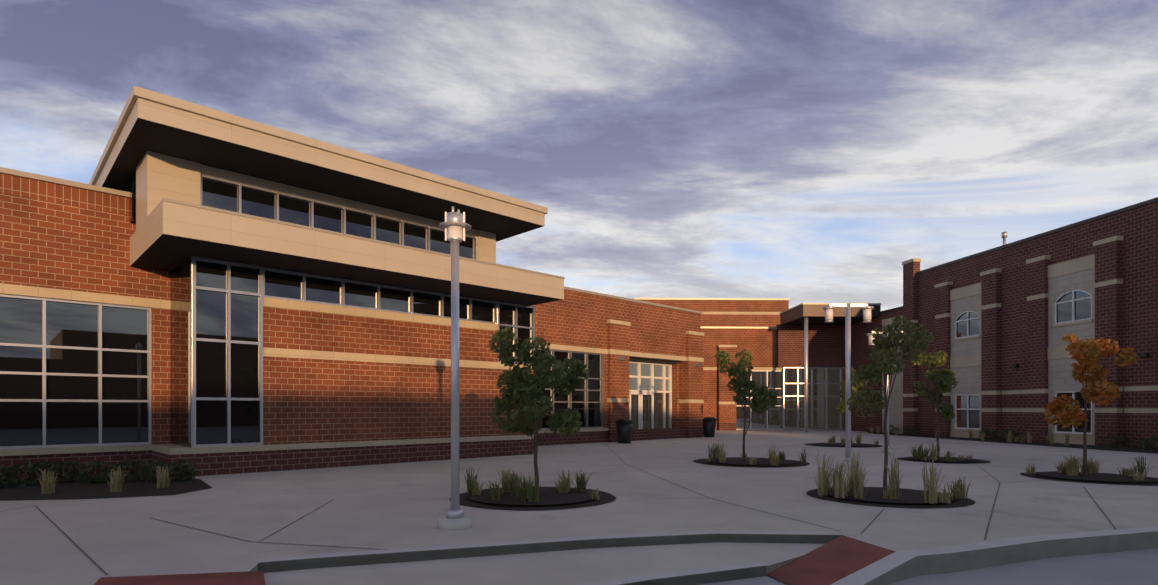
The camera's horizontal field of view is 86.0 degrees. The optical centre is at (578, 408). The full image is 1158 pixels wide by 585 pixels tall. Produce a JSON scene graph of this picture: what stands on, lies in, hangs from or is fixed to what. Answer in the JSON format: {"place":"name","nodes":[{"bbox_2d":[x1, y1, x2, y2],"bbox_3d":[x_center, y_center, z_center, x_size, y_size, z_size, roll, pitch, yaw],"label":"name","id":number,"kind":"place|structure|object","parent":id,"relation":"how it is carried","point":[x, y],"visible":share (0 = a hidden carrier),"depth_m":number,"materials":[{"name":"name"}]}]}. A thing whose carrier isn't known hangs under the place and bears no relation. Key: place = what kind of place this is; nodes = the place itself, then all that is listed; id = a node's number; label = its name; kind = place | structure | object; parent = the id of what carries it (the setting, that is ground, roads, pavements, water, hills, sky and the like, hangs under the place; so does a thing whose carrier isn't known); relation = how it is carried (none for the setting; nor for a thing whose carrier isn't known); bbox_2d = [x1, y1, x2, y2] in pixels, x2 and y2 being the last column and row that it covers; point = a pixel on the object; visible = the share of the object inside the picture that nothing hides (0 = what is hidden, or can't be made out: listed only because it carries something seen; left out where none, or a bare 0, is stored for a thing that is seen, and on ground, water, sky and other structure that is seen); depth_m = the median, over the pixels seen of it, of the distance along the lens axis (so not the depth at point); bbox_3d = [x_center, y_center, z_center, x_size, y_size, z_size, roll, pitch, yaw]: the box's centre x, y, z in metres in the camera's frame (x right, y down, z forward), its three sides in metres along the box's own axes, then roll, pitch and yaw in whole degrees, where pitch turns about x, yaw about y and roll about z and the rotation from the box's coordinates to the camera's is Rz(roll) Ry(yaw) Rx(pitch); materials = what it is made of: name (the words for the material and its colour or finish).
{"place":"outdoors","nodes":[
{"label":"outdoors","id":0,"kind":"place"},
{"bbox_2d":[0,430,1157,584],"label":"plaza","id":1,"kind":"structure","parent":0,"point":[672,513],"depth_m":5.76,"materials":[{"name":"concrete"}]},
{"bbox_2d":[0,86,703,478],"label":"building","id":2,"kind":"structure","parent":1,"relation":"on","point":[208,290],"depth_m":10.59,"materials":[{"name":"brick"}]},
{"bbox_2d":[438,206,471,529],"bbox_3d":[-1.126,-0.366,5.638,0.300,2.930,0.300,0,0,-2],"label":"lamp","id":3,"kind":"object","parent":1,"relation":"on","point":[454,226],"visible":0.92,"depth_m":5.60,"materials":[{"name":"metal"}]},
{"bbox_2d":[0,431,1157,509],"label":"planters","id":4,"kind":"object","parent":1,"relation":"on","point":[551,498],"visible":0.77,"depth_m":8.00,"materials":[{"name":"brown soil"}]},
{"bbox_2d":[489,326,588,489],"bbox_3d":[-0.503,0.043,7.841,1.275,2.072,1.172,0,0,-2],"label":"tree","id":5,"kind":"object","parent":4,"relation":"on","point":[524,383],"visible":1,"depth_m":7.65,"materials":[{"name":"green plant"}]},
{"bbox_2d":[0,425,1157,487],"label":"shrubs","id":6,"kind":"object","parent":4,"relation":"on","point":[82,474],"visible":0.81,"depth_m":8.97,"materials":[{"name":"green plant"}]},
{"bbox_2d":[37,425,1157,503],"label":"grasses","id":7,"kind":"object","parent":4,"relation":"on","point":[854,486],"visible":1,"depth_m":7.72,"materials":[{"name":"green plant"}]},
{"bbox_2d":[714,349,777,459],"bbox_3d":[3.421,-0.062,12.527,1.240,2.284,0.970,0,0,-32],"label":"tree","id":8,"kind":"object","parent":4,"relation":"on","point":[763,397],"visible":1,"depth_m":12.45,"materials":[{"name":"green plant"}]},
{"bbox_2d":[835,367,867,412],"bbox_3d":[8.007,-0.073,18.345,0.908,2.305,0.997,0,0,-15],"label":"tree","id":9,"kind":"object","parent":4,"relation":"on","point":[841,404],"visible":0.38,"depth_m":18.23,"materials":[{"name":"green plant"}]},
{"bbox_2d":[846,315,934,491],"bbox_3d":[3.842,-0.026,7.681,1.011,2.212,0.978,0,0,26],"label":"tree","id":10,"kind":"object","parent":4,"relation":"on","point":[885,353],"visible":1,"depth_m":7.66,"materials":[{"name":"green plant"}]},
{"bbox_2d":[911,351,957,457],"bbox_3d":[7.505,-0.082,12.986,0.957,2.326,0.871,0,0,-45],"label":"tree","id":11,"kind":"object","parent":4,"relation":"on","point":[944,382],"visible":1,"depth_m":12.91,"materials":[{"name":"green plant"}]},
{"bbox_2d":[1044,334,1137,475],"bbox_3d":[7.940,-0.071,9.677,1.169,2.301,1.086,0,0,-2],"label":"tree","id":12,"kind":"object","parent":4,"relation":"on","point":[1068,413],"visible":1,"depth_m":9.54,"materials":[{"name":"orange plant"}]},
{"bbox_2d":[615,419,633,442],"bbox_3d":[1.404,0.704,19.217,0.580,0.750,0.571,0,0,-2],"label":"trash can","id":13,"kind":"object","parent":1,"relation":"on","point":[624,429],"visible":1,"depth_m":19.02,"materials":[{"name":"black plastic"}]},
{"bbox_2d":[703,417,716,436],"bbox_3d":[4.874,0.704,23.273,0.580,0.750,0.571,0,0,-2],"label":"trash can","id":14,"kind":"object","parent":1,"relation":"on","point":[709,424],"visible":0.81,"depth_m":23.07,"materials":[{"name":"black plastic"}]},
{"bbox_2d":[634,298,789,429],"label":"building","id":15,"kind":"structure","parent":1,"relation":"on","point":[732,326],"depth_m":30.58,"materials":[{"name":"orange brick"}]},
{"bbox_2d":[776,303,880,431],"bbox_3d":[11.908,-1.806,29.141,4.300,5.770,2.950,0,0,-2],"label":"entrance canopy","id":16,"kind":"object","parent":1,"relation":"on","point":[810,351],"visible":0.75,"depth_m":30.42,"materials":[{"name":"grey"}]},
{"bbox_2d":[823,303,873,466],"bbox_3d":[5.000,-0.421,11.523,0.940,3.040,0.300,0,0,-2],"label":"lamp","id":17,"kind":"object","parent":1,"relation":"on","point":[865,308],"visible":0.79,"depth_m":11.48,"materials":[{"name":"metal"}]},
{"bbox_2d":[867,331,905,452],"bbox_3d":[7.470,-0.386,15.041,0.980,2.970,0.300,0,0,-2],"label":"lamp","id":18,"kind":"object","parent":1,"relation":"on","point":[870,339],"visible":0.29,"depth_m":14.99,"materials":[{"name":"metal"}]},
{"bbox_2d":[844,197,1157,448],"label":"building","id":19,"kind":"structure","parent":1,"relation":"on","point":[999,322],"depth_m":19.85,"materials":[{"name":"brick"}]},
{"bbox_2d":[0,0,1157,310],"label":"sky","id":20,"kind":"structure","parent":0,"point":[801,151],"materials":[{"name":"blue"}]},
{"bbox_2d":[700,548,1157,584],"bbox_3d":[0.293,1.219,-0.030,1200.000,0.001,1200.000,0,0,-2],"label":"road","id":21,"kind":"structure","parent":0,"point":[1135,567],"depth_m":4.55,"materials":[{"name":"grey asphalt"}]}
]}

